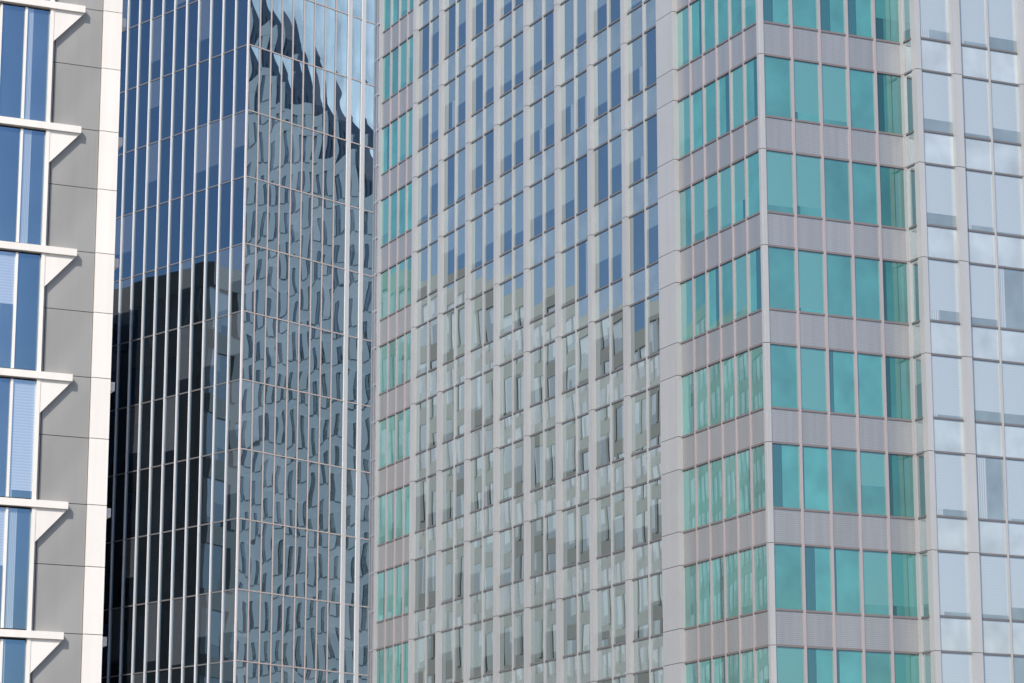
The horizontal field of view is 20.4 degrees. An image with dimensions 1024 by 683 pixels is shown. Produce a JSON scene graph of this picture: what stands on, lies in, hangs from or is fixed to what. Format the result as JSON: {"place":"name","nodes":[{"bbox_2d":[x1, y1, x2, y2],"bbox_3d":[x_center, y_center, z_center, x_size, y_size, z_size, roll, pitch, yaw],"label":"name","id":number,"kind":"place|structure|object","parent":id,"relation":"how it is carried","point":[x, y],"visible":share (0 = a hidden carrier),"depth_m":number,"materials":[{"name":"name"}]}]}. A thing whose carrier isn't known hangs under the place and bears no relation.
{"place":"outdoors","nodes":[
{"label":"outdoors","id":0,"kind":"place"},
{"bbox_2d":[368,0,1023,682],"bbox_3d":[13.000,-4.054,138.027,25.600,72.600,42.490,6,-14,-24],"label":"tower","id":1,"kind":"structure","parent":0,"point":[698,354],"depth_m":119.02,"materials":[{"name":"teal glass"}]},
{"label":"ground","id":2,"kind":"structure","parent":0,"visible":0},
{"bbox_2d":[0,0,125,682],"bbox_3d":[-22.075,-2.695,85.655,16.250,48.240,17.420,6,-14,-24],"label":"building panels","id":3,"kind":"object","parent":2,"relation":"on","point":[60,139],"visible":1,"depth_m":79.92,"materials":[{"name":"grey concrete"}]},
{"bbox_2d":[101,0,379,682],"bbox_3d":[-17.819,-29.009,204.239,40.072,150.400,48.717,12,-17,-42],"label":"skyscraper","id":4,"kind":"structure","parent":2,"relation":"on","point":[238,520],"depth_m":169.97,"materials":[{"name":"glass"}]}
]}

